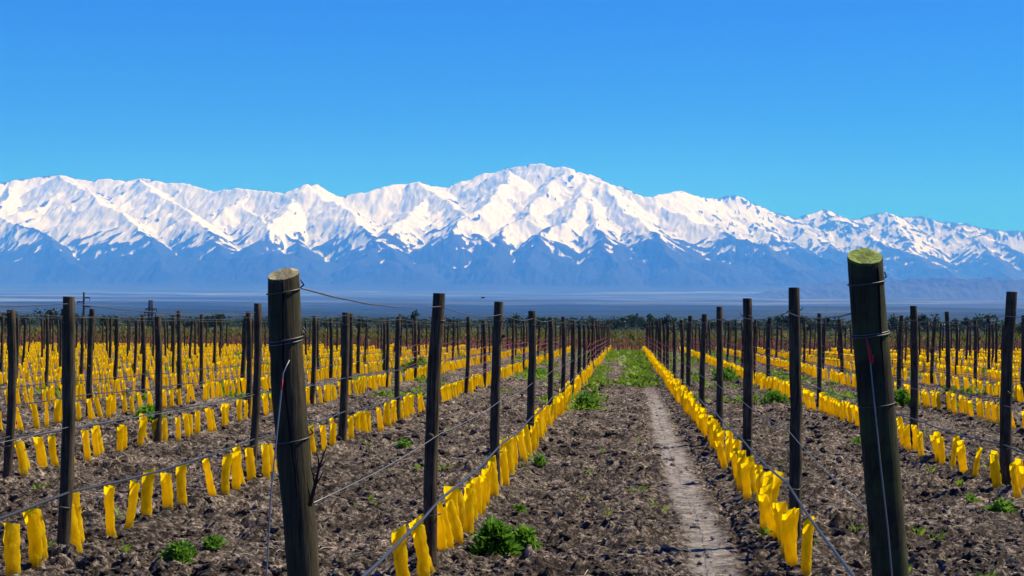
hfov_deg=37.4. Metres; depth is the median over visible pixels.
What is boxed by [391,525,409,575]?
vine sleeve
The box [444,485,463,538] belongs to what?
vine sleeve
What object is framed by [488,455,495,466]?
vine sleeve
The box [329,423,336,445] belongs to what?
vine sleeve
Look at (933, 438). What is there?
vine sleeve
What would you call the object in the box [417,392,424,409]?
vine sleeve
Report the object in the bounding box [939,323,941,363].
vineyard post
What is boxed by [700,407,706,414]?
vine sleeve
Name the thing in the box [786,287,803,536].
vineyard post
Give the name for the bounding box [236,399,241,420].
vine sleeve
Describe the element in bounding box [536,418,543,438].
vine sleeve
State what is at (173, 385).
drip hose
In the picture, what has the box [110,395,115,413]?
vine sleeve
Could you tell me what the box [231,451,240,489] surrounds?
vine sleeve
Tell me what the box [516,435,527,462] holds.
vine sleeve
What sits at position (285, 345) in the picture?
end post
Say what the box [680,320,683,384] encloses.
vineyard post
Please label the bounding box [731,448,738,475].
vine sleeve
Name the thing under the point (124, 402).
vine sleeve
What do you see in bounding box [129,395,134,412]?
vine sleeve
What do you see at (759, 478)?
vine sleeve
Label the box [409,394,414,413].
vine sleeve
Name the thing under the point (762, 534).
seedlings
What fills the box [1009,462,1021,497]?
vine sleeve
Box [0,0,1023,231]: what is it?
sky
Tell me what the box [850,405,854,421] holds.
vine sleeve
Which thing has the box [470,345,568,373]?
red twine
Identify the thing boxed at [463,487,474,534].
vine sleeve
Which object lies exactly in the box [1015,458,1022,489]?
vine sleeve
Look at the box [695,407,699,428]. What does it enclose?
vine sleeve
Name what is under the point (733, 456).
vine sleeve
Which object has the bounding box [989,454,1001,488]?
vine sleeve
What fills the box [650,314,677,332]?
tree
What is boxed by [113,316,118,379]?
vineyard post
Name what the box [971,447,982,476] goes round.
vine sleeve
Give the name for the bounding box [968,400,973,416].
vine sleeve
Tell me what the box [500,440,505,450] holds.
vine sleeve
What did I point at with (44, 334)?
vineyard post
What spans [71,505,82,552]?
vine sleeve
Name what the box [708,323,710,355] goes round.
vineyard post
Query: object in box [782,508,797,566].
vine sleeve
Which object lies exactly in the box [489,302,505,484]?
vineyard post
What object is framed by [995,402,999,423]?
vine sleeve
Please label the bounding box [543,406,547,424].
vine sleeve
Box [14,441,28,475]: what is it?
vine sleeve
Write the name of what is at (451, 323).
tree
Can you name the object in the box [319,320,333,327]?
tree
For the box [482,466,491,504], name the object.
vine sleeve
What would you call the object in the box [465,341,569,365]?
red twine
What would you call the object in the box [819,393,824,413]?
vine sleeve
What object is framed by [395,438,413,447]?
weed
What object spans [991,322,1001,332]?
tree
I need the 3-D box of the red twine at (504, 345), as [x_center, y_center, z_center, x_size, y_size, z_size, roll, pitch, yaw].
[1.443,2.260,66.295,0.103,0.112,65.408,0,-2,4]
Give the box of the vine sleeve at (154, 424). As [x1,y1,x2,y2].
[151,418,157,439]
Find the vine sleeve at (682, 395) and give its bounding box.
[681,390,685,407]
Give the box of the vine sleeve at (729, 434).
[725,430,732,451]
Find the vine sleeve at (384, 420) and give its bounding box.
[383,408,386,425]
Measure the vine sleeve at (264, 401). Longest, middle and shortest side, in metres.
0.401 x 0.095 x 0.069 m
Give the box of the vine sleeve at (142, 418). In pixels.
[139,413,147,439]
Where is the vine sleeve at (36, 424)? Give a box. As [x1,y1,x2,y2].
[30,404,39,428]
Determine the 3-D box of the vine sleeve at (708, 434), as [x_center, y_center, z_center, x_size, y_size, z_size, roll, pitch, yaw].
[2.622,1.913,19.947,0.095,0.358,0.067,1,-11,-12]
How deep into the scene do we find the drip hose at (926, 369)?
40.67 m
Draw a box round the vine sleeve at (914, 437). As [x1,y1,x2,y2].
[911,424,917,450]
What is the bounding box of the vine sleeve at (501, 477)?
[500,467,502,485]
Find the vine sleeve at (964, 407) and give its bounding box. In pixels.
[963,396,965,412]
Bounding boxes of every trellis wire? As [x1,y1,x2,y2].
[0,303,544,325]
[0,312,489,325]
[0,339,567,442]
[5,316,492,325]
[301,288,604,326]
[314,346,595,502]
[651,312,850,326]
[661,350,866,509]
[699,316,1023,326]
[725,323,1001,327]
[727,349,1023,410]
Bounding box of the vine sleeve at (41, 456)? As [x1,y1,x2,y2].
[33,437,47,468]
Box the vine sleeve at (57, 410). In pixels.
[54,399,61,422]
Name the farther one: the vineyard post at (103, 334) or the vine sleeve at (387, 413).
the vineyard post at (103, 334)
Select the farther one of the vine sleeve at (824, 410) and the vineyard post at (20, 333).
the vineyard post at (20, 333)
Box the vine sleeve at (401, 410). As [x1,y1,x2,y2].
[400,400,403,418]
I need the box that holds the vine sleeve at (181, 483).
[176,464,187,505]
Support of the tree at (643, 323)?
on the ground at (664, 427)
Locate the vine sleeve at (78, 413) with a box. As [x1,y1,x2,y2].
[76,402,81,420]
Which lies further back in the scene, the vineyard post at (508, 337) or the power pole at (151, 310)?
the power pole at (151, 310)
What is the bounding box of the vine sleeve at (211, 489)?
[202,458,216,495]
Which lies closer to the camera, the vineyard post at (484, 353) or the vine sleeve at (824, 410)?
the vine sleeve at (824, 410)
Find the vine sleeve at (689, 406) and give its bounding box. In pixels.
[688,397,693,416]
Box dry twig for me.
[307,446,326,506]
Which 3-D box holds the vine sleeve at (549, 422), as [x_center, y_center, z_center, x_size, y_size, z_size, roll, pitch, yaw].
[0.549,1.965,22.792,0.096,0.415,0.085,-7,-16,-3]
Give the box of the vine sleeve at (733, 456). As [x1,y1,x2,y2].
[730,452,737,483]
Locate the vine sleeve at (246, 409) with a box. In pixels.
[244,400,247,418]
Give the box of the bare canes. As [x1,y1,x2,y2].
[0,331,1020,353]
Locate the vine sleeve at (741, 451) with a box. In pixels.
[738,450,745,458]
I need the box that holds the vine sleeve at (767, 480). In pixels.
[762,476,772,501]
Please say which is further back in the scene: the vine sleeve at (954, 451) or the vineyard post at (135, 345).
the vineyard post at (135, 345)
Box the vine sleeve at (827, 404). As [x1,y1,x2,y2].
[824,396,831,415]
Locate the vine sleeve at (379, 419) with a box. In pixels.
[376,407,383,430]
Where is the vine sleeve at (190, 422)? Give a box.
[188,414,192,434]
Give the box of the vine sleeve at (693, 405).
[691,403,695,420]
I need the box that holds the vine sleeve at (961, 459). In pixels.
[957,445,967,473]
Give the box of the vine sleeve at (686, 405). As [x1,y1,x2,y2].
[684,394,690,414]
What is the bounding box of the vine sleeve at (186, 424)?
[182,413,190,436]
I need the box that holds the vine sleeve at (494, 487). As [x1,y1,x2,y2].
[488,461,498,496]
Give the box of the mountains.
[0,163,1023,299]
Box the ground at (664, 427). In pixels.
[0,289,1023,575]
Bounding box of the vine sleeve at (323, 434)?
[319,425,326,450]
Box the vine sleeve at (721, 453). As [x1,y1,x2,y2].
[715,441,727,470]
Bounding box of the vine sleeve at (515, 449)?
[511,436,517,465]
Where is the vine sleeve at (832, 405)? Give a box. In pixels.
[830,398,833,415]
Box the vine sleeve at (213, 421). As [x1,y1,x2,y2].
[210,409,216,430]
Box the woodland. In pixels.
[0,300,1020,333]
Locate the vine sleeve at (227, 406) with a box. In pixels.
[225,403,229,424]
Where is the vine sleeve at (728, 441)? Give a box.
[725,436,731,462]
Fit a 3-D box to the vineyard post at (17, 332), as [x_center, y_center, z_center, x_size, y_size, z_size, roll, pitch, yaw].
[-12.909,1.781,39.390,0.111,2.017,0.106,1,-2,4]
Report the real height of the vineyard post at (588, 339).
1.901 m
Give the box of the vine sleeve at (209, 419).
[205,408,212,431]
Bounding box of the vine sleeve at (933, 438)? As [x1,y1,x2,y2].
[930,435,938,461]
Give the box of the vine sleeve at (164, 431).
[161,418,167,441]
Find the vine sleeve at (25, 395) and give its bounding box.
[23,391,28,405]
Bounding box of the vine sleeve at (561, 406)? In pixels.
[558,398,563,414]
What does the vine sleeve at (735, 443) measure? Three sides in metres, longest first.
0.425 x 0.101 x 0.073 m
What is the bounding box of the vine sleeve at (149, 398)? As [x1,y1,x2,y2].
[147,392,150,403]
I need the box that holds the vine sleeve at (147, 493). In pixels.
[141,468,154,516]
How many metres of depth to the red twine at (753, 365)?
41.54 m
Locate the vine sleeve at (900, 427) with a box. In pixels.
[897,423,903,446]
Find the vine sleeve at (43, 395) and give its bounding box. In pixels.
[42,389,45,404]
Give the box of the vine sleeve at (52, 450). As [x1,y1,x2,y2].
[48,436,58,466]
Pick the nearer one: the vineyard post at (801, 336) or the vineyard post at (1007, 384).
the vineyard post at (1007, 384)
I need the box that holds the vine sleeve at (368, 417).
[365,411,370,431]
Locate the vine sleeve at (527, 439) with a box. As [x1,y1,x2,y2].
[522,429,532,456]
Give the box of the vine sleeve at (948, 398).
[946,391,950,410]
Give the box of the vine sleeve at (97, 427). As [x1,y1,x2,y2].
[94,425,103,452]
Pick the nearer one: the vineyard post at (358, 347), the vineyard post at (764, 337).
the vineyard post at (358, 347)
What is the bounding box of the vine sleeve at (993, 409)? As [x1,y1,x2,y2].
[990,402,995,421]
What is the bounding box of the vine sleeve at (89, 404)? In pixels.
[86,398,91,420]
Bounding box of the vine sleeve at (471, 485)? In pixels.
[466,482,477,520]
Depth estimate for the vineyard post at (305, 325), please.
63.30 m
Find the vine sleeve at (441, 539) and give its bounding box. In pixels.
[437,500,447,550]
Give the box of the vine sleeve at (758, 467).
[754,464,763,501]
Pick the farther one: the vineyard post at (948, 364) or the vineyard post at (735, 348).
the vineyard post at (735, 348)
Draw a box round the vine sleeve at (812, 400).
[810,392,815,410]
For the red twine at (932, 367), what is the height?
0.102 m
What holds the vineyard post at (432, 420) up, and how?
on the ground at (664, 427)
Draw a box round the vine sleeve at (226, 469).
[221,453,231,495]
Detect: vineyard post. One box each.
[0,310,16,477]
[0,315,3,373]
[16,318,19,381]
[19,321,20,348]
[21,320,26,364]
[28,321,30,351]
[40,318,43,366]
[43,320,45,348]
[44,314,48,385]
[49,321,51,344]
[50,296,75,545]
[51,320,53,352]
[57,319,58,352]
[59,318,61,366]
[60,309,62,399]
[75,322,77,349]
[79,315,84,375]
[85,309,95,415]
[85,320,86,348]
[93,321,94,350]
[102,323,103,345]
[105,321,107,354]
[108,317,111,362]
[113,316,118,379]
[126,318,128,360]
[129,321,130,350]
[133,321,137,372]
[141,315,145,392]
[150,316,162,442]
[152,321,154,358]
[163,321,166,358]
[167,322,168,349]
[170,321,171,351]
[172,316,174,372]
[177,311,181,404]
[183,321,184,347]
[188,320,193,358]
[194,320,195,354]
[198,321,199,352]
[199,315,202,383]
[205,323,206,347]
[213,320,216,370]
[219,322,222,359]
[226,322,227,345]
[240,316,246,390]
[243,312,251,418]
[246,303,263,479]
[252,319,253,365]
[264,322,265,347]
[304,320,306,356]
[308,322,310,350]
[309,316,316,403]
[317,321,319,368]
[326,323,327,349]
[329,319,332,377]
[336,323,337,351]
[338,312,349,442]
[340,321,341,356]
[349,314,352,391]
[356,319,360,373]
[364,322,367,362]
[366,322,368,354]
[377,323,378,348]
[380,323,381,353]
[383,322,385,370]
[385,321,389,386]
[394,317,402,419]
[400,320,402,357]
[406,324,407,349]
[411,323,413,354]
[414,317,416,377]
[418,321,420,353]
[423,293,445,562]
[425,322,426,354]
[439,374,440,405]
[444,324,445,346]
[446,323,449,352]
[451,320,454,360]
[456,323,458,354]
[464,317,470,393]
[477,324,478,349]
[480,321,482,363]
[482,321,486,386]
[488,322,490,354]
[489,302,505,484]
[507,323,508,356]
[511,320,514,371]
[515,324,516,354]
[520,323,521,351]
[523,311,536,436]
[523,321,524,370]
[537,321,540,355]
[544,323,547,357]
[547,317,553,405]
[555,322,556,352]
[557,317,565,395]
[559,324,560,355]
[570,321,574,397]
[577,322,581,376]
[583,324,585,369]
[587,325,589,364]
[591,321,593,368]
[594,321,595,359]
[595,323,598,357]
[598,323,600,355]
[600,324,601,353]
[602,323,603,351]
[606,324,607,352]
[649,322,650,350]
[652,322,653,352]
[654,320,657,356]
[657,321,658,360]
[659,319,661,363]
[662,324,665,366]
[666,323,670,369]
[672,322,675,377]
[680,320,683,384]
[686,316,693,391]
[695,323,696,351]
[698,324,700,350]
[699,314,708,407]
[706,321,707,353]
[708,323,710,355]
[715,307,722,429]
[724,324,725,347]
[726,321,729,361]
[734,320,736,362]
[737,298,753,456]
[741,333,743,367]
[753,320,757,380]
[756,323,757,353]
[763,324,765,350]
[766,317,770,378]
[771,324,772,349]
[775,322,778,357]
[780,324,781,352]
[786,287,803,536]
[800,323,801,353]
[803,321,805,362]
[809,324,810,354]
[814,324,815,348]
[816,313,822,406]
[822,319,825,368]
[837,322,839,358]
[838,320,843,372]
[844,326,846,349]
[849,325,851,352]
[897,315,903,390]
[901,322,904,376]
[904,322,906,365]
[909,306,919,447]
[918,323,920,355]
[926,320,928,362]
[930,319,936,383]
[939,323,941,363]
[941,325,943,350]
[944,312,950,407]
[950,325,951,352]
[955,321,958,373]
[958,323,960,351]
[964,321,968,367]
[969,322,970,362]
[973,320,976,385]
[977,326,978,356]
[985,326,986,355]
[987,321,991,376]
[991,325,993,364]
[994,322,997,368]
[1000,292,1016,485]
[1001,325,1003,353]
[1020,315,1023,396]
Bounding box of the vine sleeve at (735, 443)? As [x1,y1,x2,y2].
[732,439,739,450]
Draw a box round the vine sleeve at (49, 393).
[47,387,50,403]
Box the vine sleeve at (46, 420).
[44,401,48,426]
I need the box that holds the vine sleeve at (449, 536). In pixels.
[443,507,453,548]
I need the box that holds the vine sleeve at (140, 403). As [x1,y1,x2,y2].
[137,392,142,406]
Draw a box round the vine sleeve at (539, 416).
[535,414,544,436]
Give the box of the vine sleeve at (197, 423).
[194,410,200,433]
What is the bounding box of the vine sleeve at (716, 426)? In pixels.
[713,423,719,451]
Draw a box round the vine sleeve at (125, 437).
[120,424,127,449]
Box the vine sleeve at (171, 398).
[169,390,173,407]
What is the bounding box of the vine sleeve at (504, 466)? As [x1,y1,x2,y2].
[500,450,509,484]
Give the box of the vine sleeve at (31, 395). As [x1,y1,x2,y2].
[29,388,33,403]
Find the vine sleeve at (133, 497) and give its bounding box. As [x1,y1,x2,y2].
[123,480,139,528]
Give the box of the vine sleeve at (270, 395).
[269,393,272,411]
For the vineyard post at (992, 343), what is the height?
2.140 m
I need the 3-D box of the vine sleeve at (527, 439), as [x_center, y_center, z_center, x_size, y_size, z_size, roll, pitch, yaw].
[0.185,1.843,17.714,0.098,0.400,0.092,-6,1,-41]
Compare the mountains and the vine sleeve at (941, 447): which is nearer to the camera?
the vine sleeve at (941, 447)
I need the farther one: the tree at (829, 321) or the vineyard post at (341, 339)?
the tree at (829, 321)
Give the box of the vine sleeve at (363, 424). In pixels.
[358,411,368,432]
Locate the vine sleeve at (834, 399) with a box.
[833,398,836,417]
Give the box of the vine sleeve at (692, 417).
[691,400,695,422]
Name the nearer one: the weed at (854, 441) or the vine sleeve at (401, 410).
the weed at (854, 441)
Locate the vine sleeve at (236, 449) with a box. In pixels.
[232,443,245,483]
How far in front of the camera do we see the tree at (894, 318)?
439.95 m
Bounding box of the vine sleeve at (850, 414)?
[847,404,852,422]
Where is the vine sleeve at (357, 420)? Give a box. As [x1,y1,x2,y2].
[354,412,360,431]
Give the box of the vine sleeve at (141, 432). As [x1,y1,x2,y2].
[137,419,147,445]
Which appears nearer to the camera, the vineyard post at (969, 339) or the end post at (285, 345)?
the end post at (285, 345)
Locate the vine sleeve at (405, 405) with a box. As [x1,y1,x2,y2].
[403,396,408,417]
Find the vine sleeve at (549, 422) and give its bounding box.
[547,406,552,427]
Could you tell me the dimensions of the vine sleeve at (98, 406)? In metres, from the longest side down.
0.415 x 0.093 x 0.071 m
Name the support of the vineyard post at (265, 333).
on the ground at (664, 427)
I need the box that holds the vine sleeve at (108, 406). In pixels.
[106,396,111,417]
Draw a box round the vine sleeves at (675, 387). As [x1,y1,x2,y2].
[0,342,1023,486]
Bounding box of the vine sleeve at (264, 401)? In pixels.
[261,394,267,415]
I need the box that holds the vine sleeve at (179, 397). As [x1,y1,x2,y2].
[176,389,181,405]
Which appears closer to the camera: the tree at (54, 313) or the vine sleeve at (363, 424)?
the vine sleeve at (363, 424)
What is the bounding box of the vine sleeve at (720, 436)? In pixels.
[717,430,724,463]
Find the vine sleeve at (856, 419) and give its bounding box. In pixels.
[855,405,859,426]
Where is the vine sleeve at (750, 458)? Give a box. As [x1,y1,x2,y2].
[741,456,753,493]
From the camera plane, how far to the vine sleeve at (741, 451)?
14.86 m
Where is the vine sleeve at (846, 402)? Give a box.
[845,401,849,420]
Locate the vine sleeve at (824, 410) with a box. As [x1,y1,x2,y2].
[823,396,826,412]
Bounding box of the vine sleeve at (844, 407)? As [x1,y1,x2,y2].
[842,401,846,418]
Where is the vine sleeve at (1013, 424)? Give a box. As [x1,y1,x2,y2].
[1012,413,1015,427]
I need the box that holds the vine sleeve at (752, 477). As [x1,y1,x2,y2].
[747,461,755,493]
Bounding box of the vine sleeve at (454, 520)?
[445,500,462,544]
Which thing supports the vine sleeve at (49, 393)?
on the ground at (664, 427)
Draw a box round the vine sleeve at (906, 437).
[903,424,911,450]
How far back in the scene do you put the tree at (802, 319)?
429.51 m
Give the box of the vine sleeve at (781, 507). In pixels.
[775,501,787,557]
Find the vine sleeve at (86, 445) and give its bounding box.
[81,430,90,461]
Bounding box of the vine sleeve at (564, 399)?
[562,396,566,409]
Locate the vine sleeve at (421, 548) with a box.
[412,525,429,575]
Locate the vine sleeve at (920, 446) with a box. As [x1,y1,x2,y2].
[917,432,924,456]
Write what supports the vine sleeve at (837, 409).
on the ground at (664, 427)
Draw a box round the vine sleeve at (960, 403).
[958,395,963,412]
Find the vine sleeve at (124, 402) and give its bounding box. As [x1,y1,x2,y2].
[121,395,126,411]
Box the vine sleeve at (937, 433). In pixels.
[933,431,939,453]
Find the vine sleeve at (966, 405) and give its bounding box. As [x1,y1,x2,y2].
[964,397,969,414]
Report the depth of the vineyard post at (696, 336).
80.33 m
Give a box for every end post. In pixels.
[266,267,319,575]
[847,248,908,575]
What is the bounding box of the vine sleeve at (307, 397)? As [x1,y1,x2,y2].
[306,388,309,404]
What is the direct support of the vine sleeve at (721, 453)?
on the ground at (664, 427)
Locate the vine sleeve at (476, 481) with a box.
[471,477,482,515]
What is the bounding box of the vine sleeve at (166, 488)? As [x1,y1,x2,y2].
[160,472,172,509]
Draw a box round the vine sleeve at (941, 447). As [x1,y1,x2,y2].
[937,437,945,465]
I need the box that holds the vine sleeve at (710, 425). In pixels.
[708,419,713,448]
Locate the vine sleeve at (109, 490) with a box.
[104,485,116,537]
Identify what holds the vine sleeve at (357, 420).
on the ground at (664, 427)
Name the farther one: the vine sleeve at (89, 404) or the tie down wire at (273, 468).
the vine sleeve at (89, 404)
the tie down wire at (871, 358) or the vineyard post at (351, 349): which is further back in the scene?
the vineyard post at (351, 349)
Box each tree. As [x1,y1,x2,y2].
[0,311,20,327]
[15,311,36,325]
[31,308,60,328]
[95,315,114,327]
[203,313,225,328]
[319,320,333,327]
[353,316,373,328]
[390,310,419,328]
[417,319,430,329]
[444,318,461,329]
[505,312,527,328]
[536,317,553,328]
[560,319,580,330]
[585,315,600,329]
[597,318,610,327]
[609,317,634,330]
[625,313,644,331]
[638,313,654,329]
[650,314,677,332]
[676,322,687,330]
[709,321,715,332]
[723,320,739,331]
[752,321,762,329]
[773,314,788,331]
[800,315,816,334]
[816,317,843,334]
[830,323,851,335]
[887,313,909,332]
[898,320,924,332]
[906,313,940,332]
[929,323,944,331]
[942,319,958,333]
[956,315,979,332]
[972,313,998,333]
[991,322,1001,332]
[1015,326,1020,334]
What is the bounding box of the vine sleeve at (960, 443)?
[957,440,966,464]
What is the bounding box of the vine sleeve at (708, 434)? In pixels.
[707,420,709,444]
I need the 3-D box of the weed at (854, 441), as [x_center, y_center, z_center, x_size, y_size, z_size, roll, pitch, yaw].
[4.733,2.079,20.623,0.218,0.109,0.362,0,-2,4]
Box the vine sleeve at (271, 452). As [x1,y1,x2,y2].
[268,445,276,471]
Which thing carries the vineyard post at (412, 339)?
on the ground at (664, 427)
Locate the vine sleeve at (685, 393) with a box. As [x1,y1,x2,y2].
[683,392,688,411]
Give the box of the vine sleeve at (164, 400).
[162,389,166,407]
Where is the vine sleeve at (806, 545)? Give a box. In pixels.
[801,516,814,575]
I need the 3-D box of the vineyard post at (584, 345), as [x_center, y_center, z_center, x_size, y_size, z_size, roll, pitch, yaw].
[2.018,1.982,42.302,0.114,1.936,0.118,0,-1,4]
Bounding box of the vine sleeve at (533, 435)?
[530,426,536,450]
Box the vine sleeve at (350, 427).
[348,415,353,438]
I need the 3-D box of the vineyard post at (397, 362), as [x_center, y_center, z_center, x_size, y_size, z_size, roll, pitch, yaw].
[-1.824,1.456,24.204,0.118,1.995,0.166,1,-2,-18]
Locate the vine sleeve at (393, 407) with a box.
[391,401,396,422]
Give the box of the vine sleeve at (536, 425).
[534,423,538,446]
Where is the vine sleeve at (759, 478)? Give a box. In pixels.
[756,469,763,501]
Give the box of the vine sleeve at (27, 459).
[23,441,30,467]
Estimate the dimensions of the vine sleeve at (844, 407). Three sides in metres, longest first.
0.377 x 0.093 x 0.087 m
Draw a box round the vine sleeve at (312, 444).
[308,425,315,451]
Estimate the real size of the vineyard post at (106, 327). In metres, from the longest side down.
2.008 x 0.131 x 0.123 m
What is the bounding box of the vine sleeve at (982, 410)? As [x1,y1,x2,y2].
[980,402,983,419]
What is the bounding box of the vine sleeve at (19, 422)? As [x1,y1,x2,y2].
[16,407,23,430]
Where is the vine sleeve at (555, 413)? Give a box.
[553,403,556,419]
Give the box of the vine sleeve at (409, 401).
[408,397,410,416]
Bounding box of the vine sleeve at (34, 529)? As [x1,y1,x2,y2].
[23,508,42,567]
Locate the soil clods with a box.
[0,374,1023,575]
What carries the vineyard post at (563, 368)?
on the ground at (664, 427)
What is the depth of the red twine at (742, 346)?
43.09 m
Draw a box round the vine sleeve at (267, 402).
[264,393,268,412]
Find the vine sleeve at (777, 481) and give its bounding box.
[771,470,783,511]
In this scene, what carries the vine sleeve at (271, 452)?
on the ground at (664, 427)
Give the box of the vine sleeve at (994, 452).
[989,449,997,477]
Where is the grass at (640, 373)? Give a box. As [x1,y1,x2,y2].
[3,346,1020,410]
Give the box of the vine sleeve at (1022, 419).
[1022,411,1023,427]
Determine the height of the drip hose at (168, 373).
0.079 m
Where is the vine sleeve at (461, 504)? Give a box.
[458,490,464,526]
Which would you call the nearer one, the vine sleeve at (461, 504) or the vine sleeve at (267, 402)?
the vine sleeve at (461, 504)
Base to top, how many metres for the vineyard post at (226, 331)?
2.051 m
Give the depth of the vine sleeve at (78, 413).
23.39 m
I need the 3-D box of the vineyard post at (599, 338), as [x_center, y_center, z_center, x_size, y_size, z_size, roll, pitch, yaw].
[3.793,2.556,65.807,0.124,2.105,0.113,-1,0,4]
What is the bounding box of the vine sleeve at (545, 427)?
[539,411,546,432]
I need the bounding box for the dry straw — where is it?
[0,401,1023,575]
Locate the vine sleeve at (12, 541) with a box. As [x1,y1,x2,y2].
[3,522,20,575]
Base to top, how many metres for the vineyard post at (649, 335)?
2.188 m
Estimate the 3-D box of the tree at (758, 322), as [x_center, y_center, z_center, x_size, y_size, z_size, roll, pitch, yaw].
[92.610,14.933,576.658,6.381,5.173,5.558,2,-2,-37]
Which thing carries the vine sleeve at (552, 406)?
on the ground at (664, 427)
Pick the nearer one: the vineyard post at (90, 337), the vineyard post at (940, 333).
the vineyard post at (90, 337)
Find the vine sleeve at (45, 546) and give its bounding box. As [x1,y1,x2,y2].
[39,509,47,560]
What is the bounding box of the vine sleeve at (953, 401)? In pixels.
[951,396,956,413]
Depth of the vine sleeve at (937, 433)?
17.66 m
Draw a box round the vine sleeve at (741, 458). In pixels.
[736,453,745,490]
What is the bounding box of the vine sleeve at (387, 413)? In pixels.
[384,401,391,426]
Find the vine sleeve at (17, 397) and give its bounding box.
[16,389,20,406]
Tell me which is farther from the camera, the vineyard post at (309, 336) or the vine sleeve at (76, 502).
the vineyard post at (309, 336)
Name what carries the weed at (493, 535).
on the ground at (664, 427)
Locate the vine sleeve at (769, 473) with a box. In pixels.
[763,470,773,476]
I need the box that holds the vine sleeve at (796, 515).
[784,508,798,560]
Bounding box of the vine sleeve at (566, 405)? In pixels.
[565,391,568,410]
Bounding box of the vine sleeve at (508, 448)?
[505,445,514,473]
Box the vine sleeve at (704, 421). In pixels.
[700,414,707,436]
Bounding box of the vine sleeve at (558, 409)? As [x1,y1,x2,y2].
[557,398,559,414]
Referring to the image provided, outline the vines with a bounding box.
[0,325,1020,348]
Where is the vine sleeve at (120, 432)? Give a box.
[116,425,123,450]
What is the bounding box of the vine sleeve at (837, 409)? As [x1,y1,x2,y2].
[835,400,839,418]
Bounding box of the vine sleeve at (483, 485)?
[479,474,486,514]
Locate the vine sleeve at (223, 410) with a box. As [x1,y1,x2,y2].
[221,407,225,428]
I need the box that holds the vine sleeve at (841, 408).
[838,402,843,420]
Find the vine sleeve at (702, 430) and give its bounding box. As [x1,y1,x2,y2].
[699,415,703,434]
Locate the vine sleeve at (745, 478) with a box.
[741,461,751,500]
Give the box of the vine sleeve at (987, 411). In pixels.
[985,401,991,420]
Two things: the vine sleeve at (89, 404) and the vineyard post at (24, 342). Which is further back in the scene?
the vineyard post at (24, 342)
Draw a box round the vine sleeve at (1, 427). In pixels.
[0,411,2,429]
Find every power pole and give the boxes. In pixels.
[77,292,89,325]
[144,300,156,327]
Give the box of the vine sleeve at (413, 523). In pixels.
[409,517,435,573]
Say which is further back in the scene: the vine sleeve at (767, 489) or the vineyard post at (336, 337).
the vineyard post at (336, 337)
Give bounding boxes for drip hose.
[0,345,451,388]
[0,345,491,406]
[0,346,528,439]
[0,346,567,519]
[361,345,608,575]
[648,348,854,575]
[691,348,1023,453]
[726,347,999,398]
[765,347,1023,382]
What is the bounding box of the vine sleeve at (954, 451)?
[950,435,959,467]
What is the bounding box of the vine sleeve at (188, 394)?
[186,385,190,403]
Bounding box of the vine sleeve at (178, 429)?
[175,417,180,440]
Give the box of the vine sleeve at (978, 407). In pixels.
[976,398,981,417]
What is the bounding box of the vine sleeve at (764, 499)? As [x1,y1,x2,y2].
[758,494,776,537]
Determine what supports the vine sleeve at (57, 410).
on the ground at (664, 427)
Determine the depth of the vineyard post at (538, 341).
62.12 m
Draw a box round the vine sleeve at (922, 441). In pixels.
[917,431,923,455]
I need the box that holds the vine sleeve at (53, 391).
[51,384,54,402]
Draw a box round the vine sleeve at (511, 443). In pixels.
[509,439,514,467]
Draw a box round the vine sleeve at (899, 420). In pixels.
[896,417,903,436]
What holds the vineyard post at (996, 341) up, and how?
on the ground at (664, 427)
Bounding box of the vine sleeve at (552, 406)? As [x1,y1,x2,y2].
[550,404,555,417]
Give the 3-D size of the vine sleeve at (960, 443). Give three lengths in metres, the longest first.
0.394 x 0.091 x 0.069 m
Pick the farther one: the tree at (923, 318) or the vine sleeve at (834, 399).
the tree at (923, 318)
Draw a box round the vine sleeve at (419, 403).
[418,394,421,412]
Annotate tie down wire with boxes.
[266,360,289,575]
[865,337,892,575]
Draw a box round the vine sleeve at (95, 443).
[91,428,100,456]
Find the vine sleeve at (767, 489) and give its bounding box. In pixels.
[759,484,771,532]
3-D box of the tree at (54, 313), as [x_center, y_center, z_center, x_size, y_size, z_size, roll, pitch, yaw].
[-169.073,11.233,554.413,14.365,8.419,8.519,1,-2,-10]
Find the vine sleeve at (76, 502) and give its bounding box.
[72,492,84,542]
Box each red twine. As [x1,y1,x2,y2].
[389,345,528,368]
[390,344,514,360]
[391,336,528,346]
[392,339,528,354]
[465,339,570,358]
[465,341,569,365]
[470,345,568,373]
[472,336,567,350]
[685,345,788,374]
[691,337,788,351]
[692,341,788,359]
[693,345,788,367]
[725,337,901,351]
[726,340,895,360]
[726,346,896,375]
[734,343,901,367]
[759,337,1019,354]
[759,345,1018,378]
[761,343,1019,370]
[764,340,1019,362]
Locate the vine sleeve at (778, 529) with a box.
[772,502,780,543]
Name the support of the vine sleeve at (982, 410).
on the ground at (664, 427)
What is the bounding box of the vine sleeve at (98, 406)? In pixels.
[93,397,102,417]
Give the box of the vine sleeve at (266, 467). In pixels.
[261,444,270,478]
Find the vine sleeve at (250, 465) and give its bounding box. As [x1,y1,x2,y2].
[244,447,255,480]
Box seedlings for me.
[1,397,999,575]
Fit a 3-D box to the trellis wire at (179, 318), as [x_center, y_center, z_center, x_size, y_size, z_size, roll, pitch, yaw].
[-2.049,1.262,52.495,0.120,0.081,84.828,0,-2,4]
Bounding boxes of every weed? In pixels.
[131,404,171,421]
[157,538,197,562]
[198,534,228,549]
[392,356,427,372]
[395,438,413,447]
[467,513,524,555]
[510,523,541,549]
[512,502,527,512]
[526,367,545,375]
[530,452,547,465]
[571,390,600,409]
[709,366,741,380]
[758,389,789,402]
[851,436,860,443]
[894,387,920,405]
[966,492,981,502]
[981,497,1016,514]

